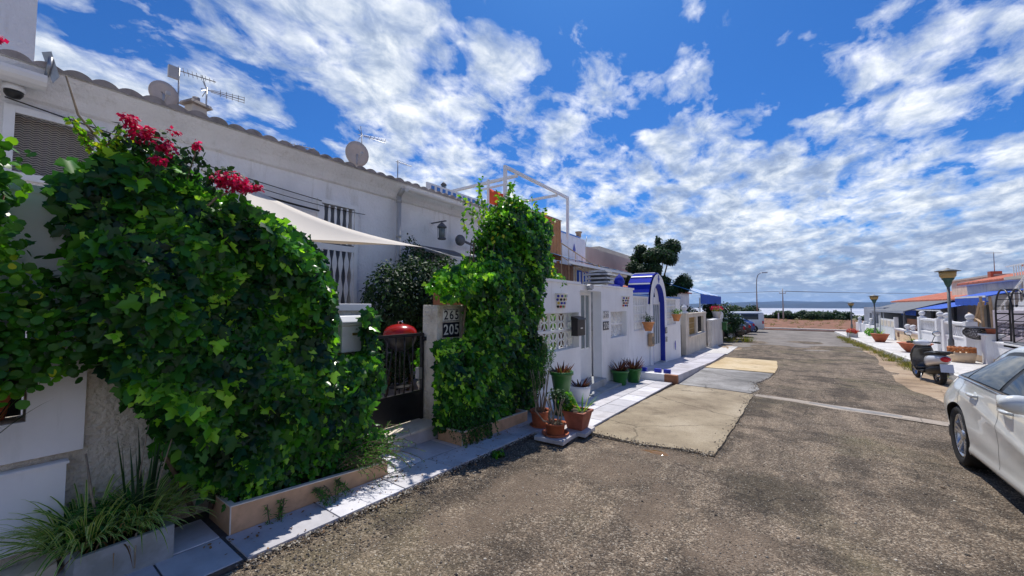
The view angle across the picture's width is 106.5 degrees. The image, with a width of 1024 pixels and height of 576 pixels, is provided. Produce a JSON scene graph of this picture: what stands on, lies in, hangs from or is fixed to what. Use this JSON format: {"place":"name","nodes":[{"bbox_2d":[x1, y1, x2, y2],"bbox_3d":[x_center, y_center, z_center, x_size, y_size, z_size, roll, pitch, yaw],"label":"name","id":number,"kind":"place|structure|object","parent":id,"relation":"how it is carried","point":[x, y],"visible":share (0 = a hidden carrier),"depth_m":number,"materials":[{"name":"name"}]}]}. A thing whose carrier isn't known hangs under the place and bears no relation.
{"place":"outdoors","nodes":[
{"label":"outdoors","id":0,"kind":"place"},
{"bbox_2d":[56,375,671,575],"bbox_3d":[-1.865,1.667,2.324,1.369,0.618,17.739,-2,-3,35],"label":"pavement","id":1,"kind":"structure","parent":0,"point":[199,560],"depth_m":3.08,"materials":[{"name":"concrete"}]},
{"bbox_2d":[62,512,174,575],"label":"planter","id":2,"kind":"object","parent":1,"relation":"on","point":[151,550],"visible":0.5,"depth_m":2.19,"materials":[{"name":"grey concrete"}]},
{"bbox_2d":[0,424,220,575],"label":"spider plant","id":3,"kind":"object","parent":2,"relation":"in","point":[85,527],"visible":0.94,"depth_m":2.24,"materials":[{"name":"green plant"}]},
{"bbox_2d":[209,458,387,535],"bbox_3d":[-1.697,1.642,3.207,0.394,0.272,1.268,-2,-3,35],"label":"planter","id":4,"kind":"object","parent":1,"relation":"on","point":[236,517],"visible":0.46,"depth_m":2.83,"materials":[{"name":"concrete"}]},
{"bbox_2d":[39,143,395,513],"bbox_3d":[-1.907,0.352,2.983,0.742,2.604,2.307,-2,-3,35],"label":"ivy hedge","id":5,"kind":"object","parent":4,"relation":"in","point":[212,333],"visible":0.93,"depth_m":2.59,"materials":[{"name":"green plant"}]},
{"bbox_2d":[0,36,264,210],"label":"bougainvillea","id":6,"kind":"object","parent":5,"relation":"attached to","point":[222,180],"visible":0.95,"depth_m":2.37,"materials":[{"name":"pink plant"}]},
{"bbox_2d":[261,422,425,524],"bbox_3d":[-1.340,1.538,3.248,0.584,0.576,1.375,-2,-3,35],"label":"trailing shrub","id":7,"kind":"object","parent":4,"relation":"in","point":[353,458],"visible":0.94,"depth_m":3.36,"materials":[{"name":"green plant"}]},
{"bbox_2d":[336,304,370,436],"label":"gate pier","id":8,"kind":"structure","parent":1,"relation":"on","point":[349,309],"depth_m":3.87,"materials":[{"name":"paint"}]},
{"bbox_2d":[337,314,361,352],"bbox_3d":[-1.591,0.455,3.862,0.112,0.369,0.330,-2,-3,35],"label":"letter box","id":9,"kind":"object","parent":8,"relation":"attached to","point":[348,329],"visible":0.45,"depth_m":3.78,"materials":[{"name":"white metal"}]},
{"bbox_2d":[235,433,535,567],"bbox_3d":[-0.663,1.782,3.644,0.165,0.128,3.378,-2,-3,35],"label":"kerb grit","id":10,"kind":"object","parent":1,"relation":"on","point":[349,516],"visible":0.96,"depth_m":2.93,"materials":[{"name":"grey stone"}]},
{"bbox_2d":[423,305,477,419],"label":"gate pier","id":11,"kind":"structure","parent":1,"relation":"on","point":[433,322],"depth_m":4.92,"materials":[{"name":"paint"}]},
{"bbox_2d":[368,333,426,432],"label":"garden gate","id":12,"kind":"structure","parent":11,"relation":"attached to","point":[403,407],"depth_m":4.67,"materials":[{"name":"black metal"}]},
{"bbox_2d":[443,322,458,337],"bbox_3d":[-0.803,0.550,5.047,0.014,0.190,0.300,-2,-3,35],"label":"number plaque","id":13,"kind":"object","parent":11,"relation":"attached to","point":[450,329],"visible":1,"depth_m":5.04,"materials":[{"name":"black ceramic"}]},
{"bbox_2d":[438,408,527,445],"bbox_3d":[-0.338,1.826,5.105,0.404,0.242,1.388,-2,-3,35],"label":"planter","id":14,"kind":"object","parent":1,"relation":"on","point":[519,416],"visible":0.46,"depth_m":4.96,"materials":[{"name":"concrete"}]},
{"bbox_2d":[448,376,502,447],"bbox_3d":[-0.426,1.454,4.863,0.530,1.014,1.125,-2,-3,35],"label":"trailing plant","id":15,"kind":"object","parent":14,"relation":"in","point":[484,427],"visible":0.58,"depth_m":4.58,"materials":[{"name":"green plant"}]},
{"bbox_2d":[421,198,554,436],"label":"ivy column","id":16,"kind":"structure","parent":1,"relation":"on","point":[502,314],"depth_m":5.10,"materials":[{"name":"green plant"}]},
{"bbox_2d":[526,335,557,428],"bbox_3d":[0.416,1.289,5.374,0.402,1.254,0.533,-2,-3,35],"label":"flower pot","id":17,"kind":"object","parent":1,"relation":"on","point":[537,422],"visible":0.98,"depth_m":5.29,"materials":[{"name":"ceramic"}]},
{"bbox_2d":[549,362,574,416],"bbox_3d":[0.771,1.554,5.947,0.541,0.825,0.451,1,-3,-16],"label":"flower pot","id":18,"kind":"object","parent":1,"relation":"on","point":[561,377],"visible":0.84,"depth_m":5.85,"materials":[{"name":"green plastic"}]},
{"bbox_2d":[534,425,594,445],"bbox_3d":[0.707,1.903,5.021,0.498,0.065,0.838,-2,-3,35],"label":"paving slab","id":19,"kind":"object","parent":1,"relation":"on","point":[563,441],"depth_m":4.81,"materials":[{"name":"concrete"}]},
{"bbox_2d":[535,388,569,437],"bbox_3d":[0.543,1.576,4.902,0.383,0.574,0.383,-2,-3,35],"label":"flower pot","id":20,"kind":"object","parent":19,"relation":"on","point":[555,428],"visible":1,"depth_m":4.84,"materials":[{"name":"ceramic"}]},
{"bbox_2d":[558,391,595,430],"bbox_3d":[0.943,1.641,5.141,0.573,0.496,0.510,-2,-3,35],"label":"flower pot","id":21,"kind":"object","parent":19,"relation":"on","point":[576,417],"visible":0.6,"depth_m":5.10,"materials":[{"name":"ceramic"}]},
{"bbox_2d":[570,377,592,403],"bbox_3d":[1.213,1.804,6.840,0.492,0.476,0.494,-1,-3,12],"label":"flower pot","id":22,"kind":"object","parent":1,"relation":"on","point":[579,391],"visible":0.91,"depth_m":6.72,"materials":[{"name":"white plastic"}]},
{"bbox_2d":[581,376,621,396],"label":"step","id":23,"kind":"structure","parent":1,"relation":"on","point":[600,385],"depth_m":8.04,"materials":[{"name":"grey concrete"}]},
{"bbox_2d":[608,358,632,385],"bbox_3d":[2.476,1.897,8.702,0.655,0.614,0.608,1,-3,-23],"label":"flower pot","id":24,"kind":"object","parent":1,"relation":"on","point":[620,374],"visible":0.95,"depth_m":8.62,"materials":[{"name":"green plastic"}]},
{"bbox_2d":[621,356,644,382],"bbox_3d":[2.925,1.939,9.216,0.718,0.617,0.622,2,-3,-34],"label":"flower pot","id":25,"kind":"object","parent":1,"relation":"on","point":[634,373],"visible":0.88,"depth_m":9.02,"materials":[{"name":"green plastic"}]},
{"bbox_2d":[381,378,418,397],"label":"terrace floor","id":26,"kind":"structure","parent":0,"point":[391,392],"depth_m":6.76,"materials":[{"name":"tile"}]},
{"bbox_2d":[383,321,416,396],"bbox_3d":[-1.650,1.107,5.601,0.492,1.251,0.511,-2,-3,35],"label":"kettle grill","id":27,"kind":"object","parent":26,"relation":"on","point":[398,328],"visible":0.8,"depth_m":5.49,"materials":[{"name":"red metal"}]},
{"bbox_2d":[360,252,461,394],"bbox_3d":[-1.496,0.574,7.175,1.224,2.489,2.923,-2,-3,35],"label":"laurel hedge","id":28,"kind":"object","parent":26,"relation":"on","point":[401,283],"visible":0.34,"depth_m":6.42,"materials":[{"name":"green plant"}]},
{"bbox_2d":[398,233,439,371],"bbox_3d":[-1.821,0.367,7.710,0.504,2.883,1.122,-2,-3,35],"label":"potted fern","id":29,"kind":"object","parent":26,"relation":"on","point":[413,252],"visible":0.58,"depth_m":7.58,"materials":[{"name":"green plant"}]},
{"bbox_2d":[34,0,1023,303],"label":"sky","id":30,"kind":"structure","parent":0,"point":[863,148],"materials":[{"name":"blue"}]},
{"bbox_2d":[221,337,1023,575],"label":"road","id":31,"kind":"structure","parent":0,"point":[753,449],"depth_m":3.19,"materials":[{"name":"grey asphalt"}]},
{"bbox_2d":[246,442,549,575],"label":"gravel","id":32,"kind":"structure","parent":31,"relation":"on","point":[312,549],"depth_m":2.92,"materials":[{"name":"grey gravel"}]},
{"bbox_2d":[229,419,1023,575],"bbox_3d":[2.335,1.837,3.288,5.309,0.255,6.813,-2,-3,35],"label":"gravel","id":33,"kind":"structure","parent":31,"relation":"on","point":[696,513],"depth_m":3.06,"materials":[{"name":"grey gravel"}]},
{"bbox_2d":[592,370,779,459],"bbox_3d":[5.075,2.196,7.893,9.987,0.316,1.656,3,-4,-43],"label":"slab edge grit","id":34,"kind":"object","parent":31,"relation":"on","point":[703,453],"visible":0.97,"depth_m":4.79,"materials":[{"name":"grey gravel"}]},
{"bbox_2d":[753,394,948,425],"bbox_3d":[6.486,2.140,6.338,0.407,0.058,4.399,2,-3,-40],"label":"drain channel","id":35,"kind":"object","parent":31,"relation":"on","point":[923,420],"visible":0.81,"depth_m":6.56,"materials":[{"name":"concrete"}]},
{"bbox_2d":[944,346,1023,495],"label":"parked car","id":36,"kind":"object","parent":31,"relation":"on","point":[984,407],"visible":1,"depth_m":3.61,"materials":[{"name":"white paint"}]},
{"bbox_2d":[590,384,752,456],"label":"concrete driveway","id":37,"kind":"structure","parent":0,"point":[689,417],"depth_m":5.83,"materials":[{"name":"beige concrete"}]},
{"bbox_2d":[679,368,772,393],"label":"grey driveway","id":38,"kind":"structure","parent":0,"point":[730,380],"depth_m":9.83,"materials":[{"name":"concrete"}]},
{"bbox_2d":[705,357,777,373],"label":"yellow driveway","id":39,"kind":"structure","parent":0,"point":[753,365],"depth_m":12.80,"materials":[{"name":"concrete"}]},
{"bbox_2d":[693,308,863,315],"bbox_3d":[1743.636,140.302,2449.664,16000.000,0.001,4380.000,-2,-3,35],"label":"lake","id":40,"kind":"structure","parent":0,"point":[855,311],"depth_m":2708.18,"materials":[{"name":"liquid"}]},
{"bbox_2d":[706,329,862,351],"bbox_3d":[12.059,4.090,36.671,37.000,0.395,30.000,-2,-3,35],"label":"parking area","id":41,"kind":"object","parent":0,"point":[825,338],"visible":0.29,"depth_m":27.76,"materials":[{"name":"concrete"}]},
{"bbox_2d":[623,236,693,296],"bbox_3d":[8.799,0.030,23.032,3.911,6.593,3.837,-2,-3,35],"label":"tree","id":42,"kind":"object","parent":41,"relation":"on","point":[643,259],"visible":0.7,"depth_m":22.34,"materials":[{"name":"green plant"}]},
{"bbox_2d":[667,283,720,311],"bbox_3d":[11.719,1.448,25.369,2.873,3.959,8.200,-2,-3,35],"label":"awning","id":43,"kind":"object","parent":41,"relation":"on","point":[708,298],"visible":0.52,"depth_m":23.55,"materials":[{"name":"blue fabric"}]},
{"bbox_2d":[701,301,748,339],"bbox_3d":[13.795,2.184,25.028,2.798,2.642,3.186,-2,-3,35],"label":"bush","id":44,"kind":"object","parent":41,"relation":"on","point":[736,323],"visible":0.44,"depth_m":25.14,"materials":[{"name":"green plant"}]},
{"bbox_2d":[724,311,764,331],"bbox_3d":[21.732,3.282,37.515,4.962,1.988,1.920,-1,-3,29],"label":"parked van","id":45,"kind":"object","parent":41,"relation":"on","point":[756,318],"visible":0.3,"depth_m":35.91,"materials":[{"name":"silver metal"}]},
{"bbox_2d":[689,301,893,307],"bbox_3d":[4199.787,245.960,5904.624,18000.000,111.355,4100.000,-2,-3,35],"label":"hills","id":46,"kind":"structure","parent":0,"point":[801,304],"depth_m":4742.55,"materials":[{"name":"blue"}]},
{"bbox_2d":[764,318,862,331],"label":"red earth","id":47,"kind":"structure","parent":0,"point":[781,323],"depth_m":53.50,"materials":[{"name":"soil"}]},
{"bbox_2d":[763,366,1018,508],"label":"gravel","id":48,"kind":"structure","parent":0,"point":[871,435],"depth_m":5.58,"materials":[{"name":"grey gravel"}]},
{"bbox_2d":[850,339,948,402],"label":"sandy verge","id":49,"kind":"structure","parent":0,"point":[910,380],"depth_m":10.21,"materials":[{"name":"beige sand"}]},
{"bbox_2d":[904,330,954,384],"bbox_3d":[11.107,1.820,10.194,0.733,1.332,1.911,-1,-3,28],"label":"motor scooter","id":50,"kind":"object","parent":49,"relation":"on","point":[925,357],"visible":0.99,"depth_m":9.97,"materials":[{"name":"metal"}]},
{"bbox_2d":[837,331,985,374],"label":"pavement","id":51,"kind":"structure","parent":0,"point":[889,344],"depth_m":18.50,"materials":[{"name":"white concrete"}]},
{"bbox_2d":[879,316,898,339],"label":"gate","id":52,"kind":"structure","parent":51,"relation":"on","point":[887,326],"depth_m":26.68,"materials":[{"name":"white metal"}]},
{"bbox_2d":[894,324,917,341],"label":"garden wall","id":53,"kind":"structure","parent":51,"relation":"on","point":[900,335],"depth_m":22.83,"materials":[{"name":"paint"}]},
{"bbox_2d":[917,311,943,350],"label":"balustrade wall","id":54,"kind":"structure","parent":51,"relation":"on","point":[926,327],"depth_m":18.95,"materials":[{"name":"paint"}]},
{"bbox_2d":[934,268,961,345],"bbox_3d":[16.554,0.969,14.460,0.700,3.475,0.700,-2,-3,35],"label":"street lamp","id":55,"kind":"object","parent":51,"relation":"on","point":[947,276],"visible":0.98,"depth_m":14.42,"materials":[{"name":"grey metal"}]},
{"bbox_2d":[941,313,977,350],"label":"balustrade wall","id":56,"kind":"structure","parent":51,"relation":"on","point":[960,339],"depth_m":15.88,"materials":[{"name":"paint"}]},
{"bbox_2d":[946,346,976,362],"bbox_3d":[16.131,2.383,13.713,0.720,0.553,0.720,-2,-3,35],"label":"planter box","id":57,"kind":"object","parent":51,"relation":"on","point":[966,355],"visible":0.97,"depth_m":13.50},
{"bbox_2d":[968,296,992,332],"bbox_3d":[19.817,1.574,16.220,0.340,2.409,2.081,-2,-3,35],"label":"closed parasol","id":58,"kind":"object","parent":51,"relation":"on","point":[979,318],"visible":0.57,"depth_m":15.65,"materials":[{"name":"beige fabric"}]},
{"bbox_2d":[977,328,1005,364],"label":"wall pillar","id":59,"kind":"structure","parent":51,"relation":"on","point":[988,338],"depth_m":13.04,"materials":[{"name":"paint"}]},
{"bbox_2d":[975,338,1021,361],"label":"garden wall","id":60,"kind":"structure","parent":51,"relation":"on","point":[999,348],"depth_m":12.78,"materials":[{"name":"paint"}]},
{"bbox_2d":[955,326,994,339],"bbox_3d":[16.985,1.651,13.999,0.560,0.477,1.820,-2,-3,35],"label":"wire basket","id":61,"kind":"object","parent":60,"relation":"on","point":[970,328],"visible":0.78,"depth_m":13.92,"materials":[{"name":"black metal"}]},
{"bbox_2d":[994,289,1023,342],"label":"garden arch","id":62,"kind":"structure","parent":60,"relation":"on","point":[1011,327],"depth_m":12.61,"materials":[{"name":"black metal"}]},
{"bbox_2d":[992,310,1023,341],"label":"garden wall","id":63,"kind":"structure","parent":51,"relation":"on","point":[1002,327],"depth_m":14.11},
{"bbox_3d":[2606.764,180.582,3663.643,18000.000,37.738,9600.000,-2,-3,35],"label":"ground","id":64,"kind":"structure","parent":0,"visible":0},
{"bbox_2d":[0,0,142,414],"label":"row house","id":65,"kind":"structure","parent":64,"relation":"on","point":[49,139],"depth_m":4.08,"materials":[{"name":"paint"}]},
{"bbox_2d":[1,81,25,99],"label":"security camera","id":66,"kind":"object","parent":65,"relation":"attached to","point":[14,91],"visible":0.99,"depth_m":3.73,"materials":[{"name":"white plastic"}]},
{"bbox_2d":[2,102,104,183],"bbox_3d":[-4.910,-1.461,4.108,0.160,0.740,0.690,-2,-3,35],"label":"window","id":67,"kind":"structure","parent":65,"relation":"in","point":[50,142],"depth_m":4.03,"materials":[{"name":"white paint"}]},
{"bbox_2d":[0,183,323,575],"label":"garden wall","id":68,"kind":"structure","parent":64,"relation":"on","point":[56,437],"depth_m":2.29,"materials":[{"name":"paint"}]},
{"bbox_2d":[0,133,102,432],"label":"climbing vine","id":69,"kind":"object","parent":68,"relation":"attached to","point":[19,310],"visible":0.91,"depth_m":2.06,"materials":[{"name":"green plant"}]},
{"bbox_2d":[137,95,404,368],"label":"row house","id":70,"kind":"structure","parent":64,"relation":"on","point":[330,181],"depth_m":6.25,"materials":[{"name":"paint"}]},
{"bbox_2d":[148,80,178,104],"bbox_3d":[-5.144,-2.755,5.667,0.239,0.690,0.352,-2,-3,35],"label":"satellite dish","id":71,"kind":"object","parent":70,"relation":"on","point":[166,92],"visible":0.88,"depth_m":5.71,"materials":[{"name":"grey paint"}]},
{"bbox_2d":[167,64,215,104],"bbox_3d":[-4.987,-2.907,5.945,0.573,0.960,0.258,1,-3,-28],"label":"tv antenna","id":72,"kind":"object","parent":70,"relation":"on","point":[173,72],"visible":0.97,"depth_m":5.85,"materials":[{"name":"grey paint"}]},
{"bbox_2d":[179,96,212,114],"bbox_3d":[-5.001,-2.768,6.045,0.300,0.490,0.320,-1,-3,18],"label":"roof vent","id":73,"kind":"object","parent":70,"relation":"on","point":[192,103],"visible":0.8,"depth_m":5.97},
{"bbox_2d":[316,197,358,303],"bbox_3d":[-3.087,0.058,6.639,0.200,3.100,0.740,-2,-3,35],"label":"window","id":74,"kind":"structure","parent":70,"relation":"in","point":[337,254],"depth_m":6.73,"materials":[{"name":"white paint"}]},
{"bbox_2d":[231,179,463,259],"bbox_3d":[-2.514,-0.972,5.623,2.056,1.167,3.332,-2,-3,35],"label":"shade sail","id":75,"kind":"object","parent":70,"relation":"attached to","point":[320,230],"visible":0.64,"depth_m":5.30,"materials":[{"name":"white fabric"}]},
{"bbox_2d":[345,141,368,165],"bbox_3d":[-3.495,-2.886,8.793,0.355,1.041,0.531,-2,-3,35],"label":"satellite dish","id":76,"kind":"object","parent":70,"relation":"on","point":[356,153],"visible":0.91,"depth_m":8.86,"materials":[{"name":"grey paint"}]},
{"bbox_2d":[368,418,437,454],"bbox_3d":[-2.988,1.861,5.641,4.500,0.305,0.965,-2,-3,35],"label":"entrance step","id":77,"kind":"object","parent":64,"relation":"on","point":[419,431],"visible":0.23,"depth_m":4.50,"materials":[{"name":"concrete"}]},
{"bbox_2d":[392,181,489,379],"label":"row house","id":78,"kind":"structure","parent":64,"relation":"on","point":[418,210],"depth_m":8.31,"materials":[{"name":"paint"}]},
{"bbox_2d":[414,244,461,296],"bbox_3d":[-1.632,-0.305,8.421,0.490,1.190,1.200,-2,-3,35],"label":"window","id":79,"kind":"structure","parent":78,"relation":"in","point":[449,252],"depth_m":8.38,"materials":[{"name":"white paint"}]},
{"bbox_2d":[426,182,496,207],"bbox_3d":[-0.970,-2.145,9.540,0.052,0.210,3.050,-2,-3,35],"label":"roof valance","id":80,"kind":"object","parent":78,"relation":"on","point":[429,185],"visible":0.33,"depth_m":8.86,"materials":[{"name":"white paint"}]},
{"bbox_2d":[453,165,568,239],"bbox_3d":[-0.471,-2.517,13.071,3.440,1.540,3.830,-2,-3,35],"label":"roof pergola","id":81,"kind":"object","parent":78,"relation":"on","point":[504,179],"visible":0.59,"depth_m":11.74,"materials":[{"name":"white metal"}]},
{"bbox_2d":[537,261,572,348],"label":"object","id":82,"kind":"object","parent":64,"relation":"on","point":[567,272],"visible":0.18,"depth_m":11.14,"materials":[{"name":"brown wood"}]},
{"bbox_2d":[528,278,633,411],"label":"garden wall","id":83,"kind":"structure","parent":64,"relation":"on","point":[597,350],"depth_m":8.44,"materials":[{"name":"paint"}]},
{"bbox_2d":[457,176,566,287],"bbox_3d":[0.075,0.092,6.204,0.835,3.495,2.835,-2,-3,35],"label":"climbing shrub","id":84,"kind":"object","parent":83,"relation":"attached to","point":[488,238],"visible":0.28,"depth_m":5.59,"materials":[{"name":"green plant"}]},
{"bbox_2d":[571,316,585,335],"bbox_3d":[1.280,0.726,7.333,0.156,0.370,0.360,-2,-3,35],"label":"letter box","id":85,"kind":"object","parent":83,"relation":"attached to","point":[577,325],"visible":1,"depth_m":7.22,"materials":[{"name":"black metal"}]},
{"bbox_2d":[568,291,591,379],"bbox_3d":[1.454,1.059,8.152,0.040,1.980,1.060,-2,-3,35],"label":"door","id":86,"kind":"structure","parent":83,"relation":"in","point":[585,301],"depth_m":8.36,"materials":[{"name":"white paint"}]},
{"bbox_2d":[583,270,616,330],"bbox_3d":[2.468,0.356,10.632,0.740,1.675,0.740,-2,-3,35],"label":"barbecue chimney","id":87,"kind":"object","parent":83,"relation":"on","point":[600,277],"visible":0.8,"depth_m":10.48,"materials":[{"name":"metal"}]},
{"bbox_2d":[553,231,626,281],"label":"terraced house","id":88,"kind":"structure","parent":64,"relation":"on","point":[575,243],"depth_m":14.82,"materials":[{"name":"paint"}]},
{"bbox_2d":[537,212,561,262],"bbox_3d":[0.826,0.194,11.826,0.750,4.810,1.670,-2,-3,35],"label":"privacy screen","id":89,"kind":"object","parent":88,"relation":"on","point":[556,245],"visible":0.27,"depth_m":12.10,"materials":[{"name":"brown wood"}]},
{"bbox_2d":[552,253,633,275],"bbox_3d":[3.172,-0.829,14.116,1.182,0.545,7.000,-2,-3,35],"label":"awning","id":90,"kind":"object","parent":88,"relation":"attached to","point":[599,268],"visible":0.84,"depth_m":12.78,"materials":[{"name":"white fabric"}]},
{"bbox_2d":[585,246,630,284],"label":"apartment block","id":91,"kind":"structure","parent":64,"relation":"on","point":[603,256],"depth_m":24.43,"materials":[{"name":"white paint"}]},
{"bbox_2d":[633,294,649,366],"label":"garden wall","id":92,"kind":"structure","parent":64,"relation":"on","point":[640,311],"depth_m":10.90,"materials":[{"name":"paint"}]},
{"bbox_2d":[628,272,667,364],"bbox_3d":[4.440,1.069,12.478,0.740,3.122,2.065,-2,-3,35],"label":"arched gateway","id":93,"kind":"object","parent":64,"relation":"on","point":[651,285],"visible":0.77,"depth_m":12.44,"materials":[{"name":"paint"}]},
{"bbox_2d":[653,302,660,362],"bbox_3d":[4.592,1.534,12.351,0.050,2.180,1.310,-2,-3,35],"label":"door","id":94,"kind":"structure","parent":93,"relation":"in","point":[656,308],"depth_m":12.60,"materials":[{"name":"white paint"}]},
{"bbox_2d":[666,297,680,360],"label":"garden wall","id":95,"kind":"structure","parent":64,"relation":"on","point":[673,327],"depth_m":14.06,"materials":[{"name":"paint"}]},
{"bbox_2d":[640,352,724,384],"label":"tiled platform","id":96,"kind":"structure","parent":64,"relation":"on","point":[677,371],"depth_m":11.04,"materials":[{"name":"tile"}]},
{"bbox_2d":[680,312,706,354],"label":"garden wall","id":97,"kind":"structure","parent":64,"relation":"on","point":[693,337],"depth_m":17.04,"materials":[{"name":"white paint"}]},
{"bbox_2d":[698,313,722,347],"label":"garden wall","id":98,"kind":"structure","parent":64,"relation":"on","point":[714,333],"depth_m":20.73,"materials":[{"name":"paint"}]},
{"bbox_2d":[773,310,820,319],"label":"hedge bush","id":99,"kind":"object","parent":64,"relation":"on","point":[789,314],"visible":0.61,"depth_m":76.20,"materials":[{"name":"green plant"}]},
{"bbox_2d":[805,310,854,319],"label":"hedge bush","id":100,"kind":"object","parent":64,"relation":"on","point":[830,315],"visible":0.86,"depth_m":71.77,"materials":[{"name":"green plant"}]},
{"bbox_2d":[864,307,921,328],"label":"gable house","id":101,"kind":"structure","parent":64,"relation":"on","point":[868,315],"depth_m":29.62,"materials":[{"name":"white paint"}]},
{"bbox_2d":[834,331,958,380],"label":"kerb","id":102,"kind":"structure","parent":64,"relation":"on","point":[953,377],"depth_m":17.38,"materials":[{"name":"concrete"}]},
{"bbox_2d":[866,300,953,328],"bbox_3d":[28.808,2.267,27.911,2.660,2.960,13.000,-2,-3,35],"label":"terrace cover","id":103,"kind":"object","parent":64,"relation":"on","point":[902,307],"visible":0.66,"depth_m":25.77,"materials":[{"name":"stone"}]},
{"bbox_2d":[891,291,967,327],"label":"row house","id":104,"kind":"structure","parent":64,"relation":"on","point":[959,313],"depth_m":25.54,"materials":[{"name":"tile"}]},
{"bbox_2d":[901,301,987,315],"bbox_3d":[24.867,1.194,22.168,1.880,0.870,8.000,-2,-3,35],"label":"awning","id":105,"kind":"object","parent":104,"relation":"attached to","point":[938,306],"visible":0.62,"depth_m":21.93,"materials":[{"name":"blue fabric"}]},
{"bbox_2d":[951,273,1011,295],"bbox_3d":[29.174,-0.043,22.262,3.400,1.250,6.950,-2,-3,35],"label":"roof room","id":106,"kind":"object","parent":104,"relation":"on","point":[959,290],"visible":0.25,"depth_m":24.32,"materials":[{"name":"white paint"}]},
{"bbox_2d":[957,271,1023,337],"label":"row house","id":107,"kind":"structure","parent":64,"relation":"on","point":[996,283],"depth_m":18.47,"materials":[{"name":"white paint"}]},
{"bbox_2d":[955,289,1023,305],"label":"awning","id":108,"kind":"object","parent":107,"relation":"attached to","point":[971,300],"visible":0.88,"depth_m":17.27,"materials":[{"name":"blue fabric"}]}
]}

